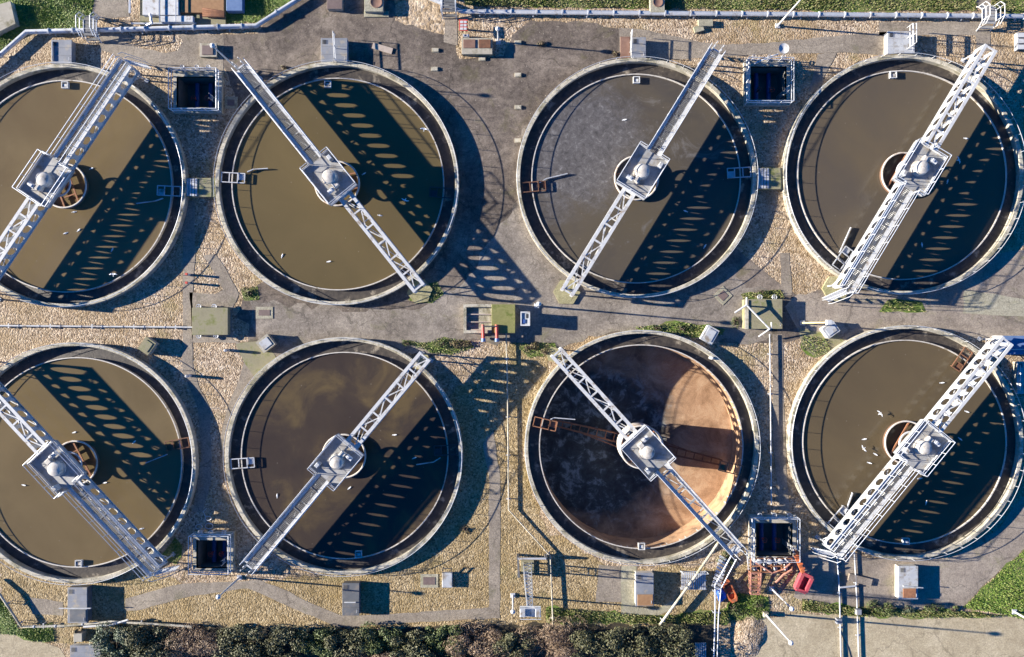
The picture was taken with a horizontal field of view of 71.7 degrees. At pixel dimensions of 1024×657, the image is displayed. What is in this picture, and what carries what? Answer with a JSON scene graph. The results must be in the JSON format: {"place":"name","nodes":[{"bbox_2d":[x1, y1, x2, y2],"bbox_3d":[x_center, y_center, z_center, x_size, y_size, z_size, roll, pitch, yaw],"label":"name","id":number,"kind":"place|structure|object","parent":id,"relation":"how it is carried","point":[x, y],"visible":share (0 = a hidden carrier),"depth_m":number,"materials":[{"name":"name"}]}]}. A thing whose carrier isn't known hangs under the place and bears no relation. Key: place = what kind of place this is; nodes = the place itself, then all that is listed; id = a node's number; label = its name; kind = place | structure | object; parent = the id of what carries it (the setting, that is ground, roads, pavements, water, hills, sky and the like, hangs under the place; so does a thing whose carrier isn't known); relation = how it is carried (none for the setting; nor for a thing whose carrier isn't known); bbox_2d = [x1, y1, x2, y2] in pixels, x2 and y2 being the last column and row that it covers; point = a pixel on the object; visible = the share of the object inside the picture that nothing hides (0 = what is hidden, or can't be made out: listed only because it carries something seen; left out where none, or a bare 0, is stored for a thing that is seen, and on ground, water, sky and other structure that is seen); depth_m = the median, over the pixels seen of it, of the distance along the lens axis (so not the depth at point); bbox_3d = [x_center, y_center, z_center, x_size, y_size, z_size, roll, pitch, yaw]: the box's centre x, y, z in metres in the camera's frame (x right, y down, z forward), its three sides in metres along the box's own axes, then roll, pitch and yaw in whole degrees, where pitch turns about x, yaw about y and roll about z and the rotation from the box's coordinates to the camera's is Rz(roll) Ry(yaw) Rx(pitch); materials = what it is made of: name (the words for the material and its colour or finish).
{"place":"outdoors","nodes":[
{"label":"outdoors","id":0,"kind":"place"},
{"bbox_2d":[29,597,62,615],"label":"path","id":1,"kind":"structure","parent":0,"point":[44,606],"depth_m":60.28,"materials":[{"name":"concrete"}]},
{"bbox_2d":[0,0,93,49],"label":"grass","id":2,"kind":"structure","parent":0,"point":[45,14],"depth_m":60.26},
{"bbox_2d":[0,1,19,35],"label":"concrete chamber","id":3,"kind":"object","parent":2,"relation":"on","point":[9,20],"visible":1,"depth_m":59.70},
{"bbox_2d":[92,0,129,19],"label":"path","id":4,"kind":"structure","parent":0,"point":[105,9],"depth_m":60.28,"materials":[{"name":"concrete"}]},
{"bbox_2d":[97,32,223,70],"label":"path","id":5,"kind":"structure","parent":0,"point":[186,53],"depth_m":60.28,"materials":[{"name":"concrete"}]},
{"bbox_2d":[125,33,182,52],"bbox_3d":[-30.477,-24.282,60.276,5.013,0.001,1.704,0,90,0],"label":"gravel oval","id":6,"kind":"object","parent":5,"relation":"on","point":[163,42],"visible":1,"depth_m":60.28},
{"bbox_2d":[182,201,211,511],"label":"path","id":7,"kind":"structure","parent":0,"point":[204,477],"depth_m":60.28,"materials":[{"name":"concrete"}]},
{"bbox_2d":[189,254,253,458],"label":"path","id":8,"kind":"structure","parent":0,"point":[226,296],"depth_m":60.28,"materials":[{"name":"concrete"}]},
{"bbox_2d":[192,308,229,334],"bbox_3d":[-25.445,-0.611,59.980,3.019,0.640,2.300,0,90,0],"label":"chamber","id":9,"kind":"object","parent":8,"relation":"on","point":[210,321],"visible":1,"depth_m":59.66,"materials":[{"name":"concrete"}]},
{"bbox_2d":[125,431,500,627],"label":"path","id":10,"kind":"structure","parent":0,"point":[184,590],"depth_m":60.28,"materials":[{"name":"concrete"}]},
{"bbox_2d":[93,621,718,656],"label":"soil","id":11,"kind":"structure","parent":0,"point":[704,633],"depth_m":60.28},
{"bbox_2d":[89,621,134,656],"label":"bush","id":12,"kind":"object","parent":11,"relation":"on","point":[106,646],"visible":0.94,"depth_m":59.35,"materials":[{"name":"green plant"}]},
{"bbox_2d":[120,623,177,656],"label":"bush","id":13,"kind":"object","parent":11,"relation":"on","point":[145,648],"visible":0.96,"depth_m":59.36,"materials":[{"name":"green plant"}]},
{"bbox_2d":[159,621,225,656],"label":"bush","id":14,"kind":"object","parent":11,"relation":"on","point":[212,638],"visible":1,"depth_m":59.53,"materials":[{"name":"brown plant"}]},
{"bbox_2d":[210,623,266,656],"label":"bush","id":15,"kind":"object","parent":11,"relation":"on","point":[240,648],"visible":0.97,"depth_m":59.23,"materials":[{"name":"green plant"}]},
{"bbox_2d":[261,624,309,656],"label":"bush","id":16,"kind":"object","parent":11,"relation":"on","point":[276,642],"visible":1,"depth_m":59.24,"materials":[{"name":"green plant"}]},
{"bbox_2d":[292,627,338,656],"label":"bush","id":17,"kind":"object","parent":11,"relation":"on","point":[314,645],"visible":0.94,"depth_m":59.45,"materials":[{"name":"green plant"}]},
{"bbox_2d":[323,626,377,656],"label":"bush","id":18,"kind":"object","parent":11,"relation":"on","point":[332,640],"visible":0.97,"depth_m":59.31,"materials":[{"name":"green plant"}]},
{"bbox_2d":[358,621,402,655],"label":"bush","id":19,"kind":"object","parent":11,"relation":"on","point":[380,640],"visible":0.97,"depth_m":59.42,"materials":[{"name":"green plant"}]},
{"bbox_2d":[385,630,435,656],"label":"bush","id":20,"kind":"object","parent":11,"relation":"on","point":[410,648],"visible":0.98,"depth_m":59.31,"materials":[{"name":"green plant"}]},
{"bbox_2d":[424,624,466,654],"bbox_3d":[-5.634,26.209,59.727,3.762,1.255,2.751,0,90,0],"label":"bush","id":21,"kind":"object","parent":11,"relation":"on","point":[442,632],"visible":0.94,"depth_m":59.52,"materials":[{"name":"green plant"}]},
{"bbox_2d":[445,618,509,656],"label":"bush","id":22,"kind":"object","parent":11,"relation":"on","point":[473,645],"visible":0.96,"depth_m":59.53,"materials":[{"name":"brown plant"}]},
{"bbox_2d":[491,630,536,656],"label":"bush","id":23,"kind":"object","parent":11,"relation":"on","point":[509,639],"visible":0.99,"depth_m":59.36,"materials":[{"name":"green plant"}]},
{"bbox_2d":[511,615,588,656],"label":"bush","id":24,"kind":"object","parent":11,"relation":"on","point":[550,641],"visible":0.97,"depth_m":59.51,"materials":[{"name":"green plant"}]},
{"bbox_2d":[569,630,625,656],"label":"bush","id":25,"kind":"object","parent":11,"relation":"on","point":[590,640],"visible":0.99,"depth_m":59.13,"materials":[{"name":"green plant"}]},
{"bbox_2d":[601,623,659,656],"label":"bush","id":26,"kind":"object","parent":11,"relation":"on","point":[638,646],"visible":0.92,"depth_m":59.30,"materials":[{"name":"green plant"}]},
{"bbox_2d":[640,623,698,656],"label":"bush","id":27,"kind":"object","parent":11,"relation":"on","point":[676,646],"visible":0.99,"depth_m":59.41,"materials":[{"name":"green plant"}]},
{"bbox_2d":[249,124,771,355],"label":"road","id":28,"kind":"structure","parent":0,"point":[518,269],"depth_m":60.29,"materials":[{"name":"concrete"}]},
{"bbox_2d":[404,337,473,355],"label":"grass","id":29,"kind":"structure","parent":28,"relation":"on","point":[428,346],"depth_m":60.28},
{"bbox_2d":[463,304,514,332],"bbox_3d":[-1.908,-0.828,59.960,4.391,0.680,2.448,0,90,0],"label":"settlement chamber","id":30,"kind":"object","parent":28,"relation":"on","point":[477,316],"visible":1,"depth_m":59.75,"materials":[{"name":"concrete"}]},
{"bbox_2d":[0,0,1023,656],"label":"ground","id":31,"kind":"structure","parent":0,"point":[766,240],"depth_m":60.30,"materials":[{"name":"gravel"}]},
{"bbox_2d":[0,634,64,656],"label":"yard apron","id":32,"kind":"object","parent":31,"relation":"on","point":[14,645],"visible":1,"depth_m":60.29,"materials":[{"name":"concrete"}]},
{"bbox_2d":[51,40,75,63],"bbox_3d":[-37.965,-23.333,59.923,1.726,0.755,2.013,0,90,0],"label":"kiosk","id":33,"kind":"object","parent":31,"relation":"on","point":[63,51],"visible":1,"depth_m":59.68,"materials":[{"name":"white paint"}]},
{"bbox_2d":[70,643,102,656],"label":"equipment cabinet","id":34,"kind":"object","parent":31,"relation":"on","point":[81,650],"visible":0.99,"depth_m":59.80,"materials":[{"name":"metal"}]},
{"bbox_2d":[75,12,101,42],"bbox_3d":[-35.450,-25.391,59.393,1.213,1.849,2.256,0,90,0],"label":"footbridge","id":35,"kind":"object","parent":31,"relation":"on","point":[89,30],"visible":1,"depth_m":59.50,"materials":[{"name":"metal"}]},
{"bbox_2d":[0,382,180,581],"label":"bridge","id":36,"kind":"structure","parent":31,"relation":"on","point":[57,467],"depth_m":57.49,"materials":[{"name":"white paint"}]},
{"bbox_2d":[0,62,188,307],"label":"settling tank","id":37,"kind":"object","parent":31,"relation":"on","point":[147,265],"visible":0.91,"depth_m":60.22,"materials":[{"name":"concrete"}]},
{"bbox_2d":[0,52,152,300],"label":"bridge","id":38,"kind":"structure","parent":37,"relation":"on","point":[47,179],"depth_m":57.49,"materials":[{"name":"white paint"}]},
{"bbox_2d":[0,81,170,290],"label":"water","id":39,"kind":"structure","parent":37,"relation":"in","point":[125,156],"depth_m":60.00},
{"bbox_2d":[0,323,191,328],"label":"pipe run","id":40,"kind":"object","parent":31,"relation":"on","point":[92,326],"visible":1,"depth_m":59.95,"materials":[{"name":"white paint"}]},
{"bbox_2d":[0,342,198,584],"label":"settling tank","id":41,"kind":"object","parent":31,"relation":"on","point":[157,383],"visible":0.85,"depth_m":60.22,"materials":[{"name":"concrete"}]},
{"bbox_2d":[0,358,180,565],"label":"water","id":42,"kind":"structure","parent":41,"relation":"in","point":[110,413],"depth_m":60.00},
{"bbox_2d":[0,0,300,58],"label":"pipeline","id":43,"kind":"object","parent":31,"relation":"on","point":[73,30],"visible":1,"depth_m":59.75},
{"bbox_2d":[129,0,225,25],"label":"dosing skid","id":44,"kind":"object","parent":31,"relation":"on","point":[168,12],"visible":1,"depth_m":59.85,"materials":[{"name":"metal"}]},
{"bbox_2d":[168,65,223,113],"bbox_3d":[-26.616,-20.207,60.483,4.117,3.133,3.939,0,90,0],"label":"valve pit","id":45,"kind":"object","parent":31,"relation":"on","point":[198,92],"visible":1,"depth_m":60.08,"materials":[{"name":"concrete"}]},
{"bbox_2d":[186,178,215,197],"bbox_3d":[-26.298,-11.924,60.035,2.450,0.530,1.585,0,90,0],"label":"utility box","id":46,"kind":"object","parent":31,"relation":"on","point":[199,187],"visible":0.97,"depth_m":59.82,"materials":[{"name":"concrete"}]},
{"bbox_2d":[188,529,234,574],"bbox_3d":[-25.280,18.738,60.483,3.467,3.133,3.622,0,90,0],"label":"valve pit","id":47,"kind":"object","parent":31,"relation":"on","point":[213,550],"visible":1,"depth_m":59.95,"materials":[{"name":"concrete"}]},
{"bbox_2d":[236,341,275,377],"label":"slab","id":48,"kind":"structure","parent":31,"relation":"on","point":[256,359],"depth_m":60.28,"materials":[{"name":"concrete"}]},
{"bbox_2d":[226,0,290,23],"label":"grass","id":49,"kind":"structure","parent":31,"relation":"on","point":[256,11],"depth_m":60.26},
{"bbox_2d":[213,60,458,304],"bbox_3d":[-14.738,-12.222,59.830,20.561,1.341,20.561,-10,90,0],"label":"settling tank","id":50,"kind":"object","parent":31,"relation":"on","point":[250,256],"visible":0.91,"depth_m":60.22,"materials":[{"name":"concrete"}]},
{"bbox_2d":[231,57,425,293],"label":"bridge","id":51,"kind":"structure","parent":50,"relation":"on","point":[329,177],"depth_m":57.49,"materials":[{"name":"white paint"}]},
{"bbox_2d":[233,79,442,288],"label":"water","id":52,"kind":"structure","parent":50,"relation":"in","point":[382,139],"depth_m":60.00,"materials":[{"name":"liquid"}]},
{"bbox_2d":[240,351,433,575],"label":"bridge","id":53,"kind":"structure","parent":31,"relation":"on","point":[336,460],"depth_m":57.49,"materials":[{"name":"white paint"}]},
{"bbox_2d":[223,337,462,576],"bbox_3d":[-14.163,10.748,59.830,20.058,1.341,20.058,-20,90,0],"label":"settling tank","id":54,"kind":"object","parent":31,"relation":"on","point":[261,382],"visible":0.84,"depth_m":60.22,"materials":[{"name":"concrete"}]},
{"bbox_2d":[242,353,446,557],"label":"water","id":55,"kind":"structure","parent":54,"relation":"in","point":[302,413],"depth_m":60.00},
{"bbox_2d":[0,342,770,644],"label":"gravel bed","id":56,"kind":"object","parent":31,"relation":"on","point":[478,401],"visible":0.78,"depth_m":60.29,"materials":[{"name":"gravel"}]},
{"bbox_2d":[0,601,55,642],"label":"grass","id":57,"kind":"structure","parent":56,"relation":"on","point":[8,626],"depth_m":60.26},
{"bbox_2d":[59,585,91,622],"bbox_3d":[-36.668,23.262,59.833,2.710,0.935,3.011,0,90,0],"label":"kiosk","id":58,"kind":"object","parent":56,"relation":"on","point":[79,608],"visible":1,"depth_m":59.50,"materials":[{"name":"white paint"}]},
{"bbox_2d":[0,593,191,628],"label":"pipe run","id":59,"kind":"object","parent":56,"relation":"on","point":[43,626],"visible":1,"depth_m":59.72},
{"bbox_2d":[342,581,360,615],"bbox_3d":[-13.567,22.791,59.873,1.436,0.855,2.728,0,90,0],"label":"kiosk","id":60,"kind":"object","parent":56,"relation":"on","point":[351,598],"visible":1,"depth_m":59.58,"materials":[{"name":"white paint"}]},
{"bbox_2d":[505,333,553,624],"bbox_3d":[0.595,12.814,60.096,2.840,0.407,25.236,-11,90,0],"label":"conduit","id":61,"kind":"object","parent":56,"relation":"on","point":[508,454],"visible":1,"depth_m":59.95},
{"bbox_2d":[520,560,540,619],"bbox_3d":[1.308,20.233,55.241,1.500,10.140,1.100,0,90,0],"label":"lattice mast","id":62,"kind":"object","parent":56,"relation":"on","point":[527,568],"visible":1,"depth_m":53.20,"materials":[{"name":"metal"}]},
{"bbox_2d":[621,566,673,615],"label":"slab","id":63,"kind":"structure","parent":56,"relation":"on","point":[628,606],"depth_m":60.28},
{"bbox_2d":[634,571,653,605],"bbox_3d":[11.162,21.966,59.893,1.507,0.814,2.800,0,90,0],"label":"kiosk","id":64,"kind":"object","parent":63,"relation":"on","point":[644,587],"visible":1,"depth_m":59.58,"materials":[{"name":"white"}]},
{"bbox_2d":[546,605,767,624],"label":"grass","id":65,"kind":"structure","parent":56,"relation":"on","point":[699,616],"depth_m":60.27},
{"bbox_2d":[726,593,769,620],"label":"grass","id":66,"kind":"structure","parent":56,"relation":"on","point":[745,602],"depth_m":60.25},
{"bbox_2d":[399,0,444,32],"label":"gravel patch","id":67,"kind":"object","parent":31,"relation":"on","point":[426,15],"visible":0.92,"depth_m":60.28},
{"bbox_2d":[462,38,491,55],"bbox_3d":[-2.951,-23.828,59.990,2.592,0.620,1.368,0,90,0],"label":"chamber","id":68,"kind":"object","parent":31,"relation":"on","point":[476,46],"visible":1,"depth_m":59.75,"materials":[{"name":"concrete"}]},
{"bbox_2d":[461,14,511,37],"bbox_3d":[-2.179,-25.749,60.276,4.359,0.001,1.993,0,90,0],"label":"gravel patch","id":69,"kind":"object","parent":31,"relation":"on","point":[484,25],"visible":0.91,"depth_m":60.28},
{"bbox_2d":[516,56,757,297],"bbox_3d":[10.496,-12.689,59.830,20.273,1.341,20.274,-10,90,0],"label":"settling tank","id":70,"kind":"object","parent":31,"relation":"on","point":[715,99],"visible":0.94,"depth_m":60.22,"materials":[{"name":"concrete"}]},
{"bbox_2d":[532,75,739,281],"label":"water","id":71,"kind":"structure","parent":70,"relation":"in","point":[589,141],"depth_m":60.00,"materials":[{"name":"liquid"}]},
{"bbox_2d":[560,41,725,296],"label":"bridge","id":72,"kind":"structure","parent":70,"relation":"on","point":[642,171],"depth_m":57.49,"materials":[{"name":"white paint"}]},
{"bbox_2d":[524,330,760,565],"bbox_3d":[10.928,9.993,61.200,19.770,4.800,19.770,-30,90,0],"label":"settling tank","id":73,"kind":"object","parent":31,"relation":"on","point":[597,491],"visible":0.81,"depth_m":62.65,"materials":[{"name":"concrete"}]},
{"bbox_2d":[550,347,746,560],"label":"bridge","id":74,"kind":"structure","parent":73,"relation":"on","point":[646,451],"depth_m":57.49,"materials":[{"name":"white paint"}]},
{"bbox_2d":[430,0,1023,21],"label":"pipeline","id":75,"kind":"object","parent":31,"relation":"on","point":[818,14],"visible":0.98,"depth_m":59.75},
{"bbox_2d":[743,54,793,106],"bbox_3d":[21.596,-20.966,60.483,3.900,3.133,4.156,0,90,0],"label":"valve pit","id":76,"kind":"object","parent":31,"relation":"in","point":[766,83],"visible":0.95,"depth_m":60.18,"materials":[{"name":"concrete"}]},
{"bbox_2d":[756,168,781,189],"bbox_3d":[21.795,-12.681,60.035,2.089,0.530,1.801,0,90,0],"label":"utility box","id":77,"kind":"object","parent":31,"relation":"on","point":[769,178],"visible":0.96,"depth_m":59.82,"materials":[{"name":"concrete"}]},
{"bbox_2d":[750,557,793,582],"bbox_3d":[21.983,20.364,59.794,3.943,1.088,2.182,0,90,0],"label":"pump frame","id":78,"kind":"object","parent":31,"relation":"on","point":[783,569],"visible":0.91,"depth_m":59.49,"materials":[{"name":"white paint"}]},
{"bbox_2d":[748,512,799,562],"bbox_3d":[22.066,17.510,60.483,3.973,3.133,4.056,0,90,0],"label":"valve pit","id":79,"kind":"object","parent":31,"relation":"in","point":[771,535],"visible":0.98,"depth_m":60.35,"materials":[{"name":"concrete"}]},
{"bbox_2d":[793,550,813,593],"bbox_3d":[24.418,20.430,59.689,1.775,1.358,3.689,0,90,0],"label":"boom hoist","id":80,"kind":"object","parent":31,"relation":"on","point":[803,582],"visible":1,"depth_m":59.34,"materials":[{"name":"orange paint"}]},
{"bbox_2d":[799,328,843,357],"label":"slab","id":81,"kind":"structure","parent":31,"relation":"on","point":[835,340],"depth_m":60.28,"materials":[{"name":"concrete"}]},
{"bbox_2d":[747,614,1023,656],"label":"yard","id":82,"kind":"structure","parent":31,"relation":"on","point":[810,635],"depth_m":60.29,"materials":[{"name":"concrete"}]},
{"bbox_2d":[728,613,766,656],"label":"spoil heap","id":83,"kind":"object","parent":82,"relation":"on","point":[747,637],"visible":1,"depth_m":60.14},
{"bbox_2d":[884,23,916,55],"bbox_3d":[32.766,-24.266,59.503,2.299,1.595,2.186,0,90,0],"label":"kiosk","id":84,"kind":"object","parent":31,"relation":"on","point":[897,42],"visible":0.99,"depth_m":59.64,"materials":[{"name":"white paint"}]},
{"bbox_2d":[781,52,1023,294],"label":"settling tank","id":85,"kind":"object","parent":31,"relation":"on","point":[984,99],"visible":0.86,"depth_m":60.22,"materials":[{"name":"concrete"}]},
{"bbox_2d":[798,72,1004,278],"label":"water","id":86,"kind":"structure","parent":85,"relation":"in","point":[860,132],"depth_m":60.00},
{"bbox_2d":[802,599,1004,619],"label":"grass","id":87,"kind":"structure","parent":31,"relation":"on","point":[833,608],"depth_m":60.24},
{"bbox_2d":[786,325,1023,560],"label":"settling tank","id":88,"kind":"object","parent":31,"relation":"on","point":[982,518],"visible":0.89,"depth_m":60.21,"materials":[{"name":"concrete"}]},
{"bbox_2d":[803,341,1004,542],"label":"water","id":89,"kind":"structure","parent":88,"relation":"in","point":[892,382],"depth_m":60.00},
{"bbox_2d":[794,496,1023,610],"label":"hardstanding","id":90,"kind":"structure","parent":31,"relation":"on","point":[963,576],"depth_m":60.29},
{"bbox_2d":[895,564,922,598],"bbox_3d":[33.571,21.413,59.903,2.041,0.795,2.802,0,90,0],"label":"kiosk","id":91,"kind":"object","parent":90,"relation":"on","point":[906,581],"visible":1,"depth_m":59.64,"materials":[{"name":"white paint"}]},
{"bbox_2d":[823,44,996,303],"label":"bridge","id":92,"kind":"structure","parent":31,"relation":"on","point":[918,168],"depth_m":57.49,"materials":[{"name":"white paint"}]},
{"bbox_2d":[810,336,1012,562],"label":"bridge","id":93,"kind":"structure","parent":31,"relation":"on","point":[921,446],"depth_m":57.49,"materials":[{"name":"white paint"}]},
{"bbox_2d":[963,550,1023,619],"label":"grass","id":94,"kind":"structure","parent":31,"relation":"on","point":[1002,592],"depth_m":60.27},
{"bbox_2d":[1013,361,1023,393],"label":"equipment cabinet","id":95,"kind":"object","parent":31,"relation":"on","point":[1018,376],"visible":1,"depth_m":59.70,"materials":[{"name":"metal"}]},
{"bbox_2d":[221,0,928,356],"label":"asphalt","id":96,"kind":"structure","parent":0,"point":[473,102],"depth_m":60.29,"materials":[{"name":"asphalt"}]},
{"bbox_2d":[321,31,348,62],"bbox_3d":[-14.992,-23.564,59.523,2.229,1.555,2.331,0,90,0],"label":"kiosk","id":97,"kind":"object","parent":96,"relation":"on","point":[333,49],"visible":0.99,"depth_m":59.68,"materials":[{"name":"white paint"}]},
{"bbox_2d":[742,299,781,328],"bbox_3d":[21.161,-1.222,59.923,3.234,0.754,2.515,0,90,0],"label":"chamber","id":98,"kind":"object","parent":96,"relation":"on","point":[767,311],"visible":0.87,"depth_m":59.64,"materials":[{"name":"concrete"}]},
{"bbox_2d":[596,565,621,601],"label":"path","id":99,"kind":"structure","parent":0,"point":[609,584],"depth_m":60.28,"materials":[{"name":"concrete"}]},
{"bbox_2d":[634,320,724,337],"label":"grass","id":100,"kind":"structure","parent":0,"point":[670,326],"depth_m":60.28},
{"bbox_2d":[464,0,976,12],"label":"grass","id":101,"kind":"structure","parent":0,"point":[933,6],"depth_m":60.27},
{"bbox_2d":[619,28,885,58],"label":"path","id":102,"kind":"structure","parent":0,"point":[661,45],"depth_m":60.28,"materials":[{"name":"concrete"}]},
{"bbox_2d":[772,334,789,513],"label":"path","id":103,"kind":"structure","parent":0,"point":[779,442],"depth_m":60.28,"materials":[{"name":"concrete"}]},
{"bbox_2d":[780,253,791,295],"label":"path","id":104,"kind":"structure","parent":0,"point":[786,286],"depth_m":60.28,"materials":[{"name":"concrete"}]},
{"bbox_2d":[809,52,836,91],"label":"path","id":105,"kind":"structure","parent":0,"point":[824,61],"depth_m":60.28,"materials":[{"name":"concrete"}]},
{"bbox_2d":[879,299,926,312],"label":"grass","id":106,"kind":"structure","parent":0,"point":[899,305],"depth_m":60.28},
{"bbox_2d":[785,250,1023,340],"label":"service road","id":107,"kind":"structure","parent":0,"point":[856,313],"depth_m":60.29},
{"bbox_2d":[963,290,1023,315],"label":"slab","id":108,"kind":"structure","parent":107,"relation":"on","point":[975,302],"depth_m":60.28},
{"bbox_2d":[879,21,989,50],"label":"path","id":109,"kind":"structure","parent":0,"point":[952,28],"depth_m":60.28,"materials":[{"name":"concrete"}]},
{"bbox_2d":[976,1,1004,30],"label":"footbridge","id":110,"kind":"object","parent":109,"relation":"on","point":[989,8],"visible":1,"depth_m":59.50,"materials":[{"name":"white paint"}]},
{"bbox_2d":[990,0,1023,13],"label":"grass","id":111,"kind":"structure","parent":0,"point":[1014,6],"depth_m":60.28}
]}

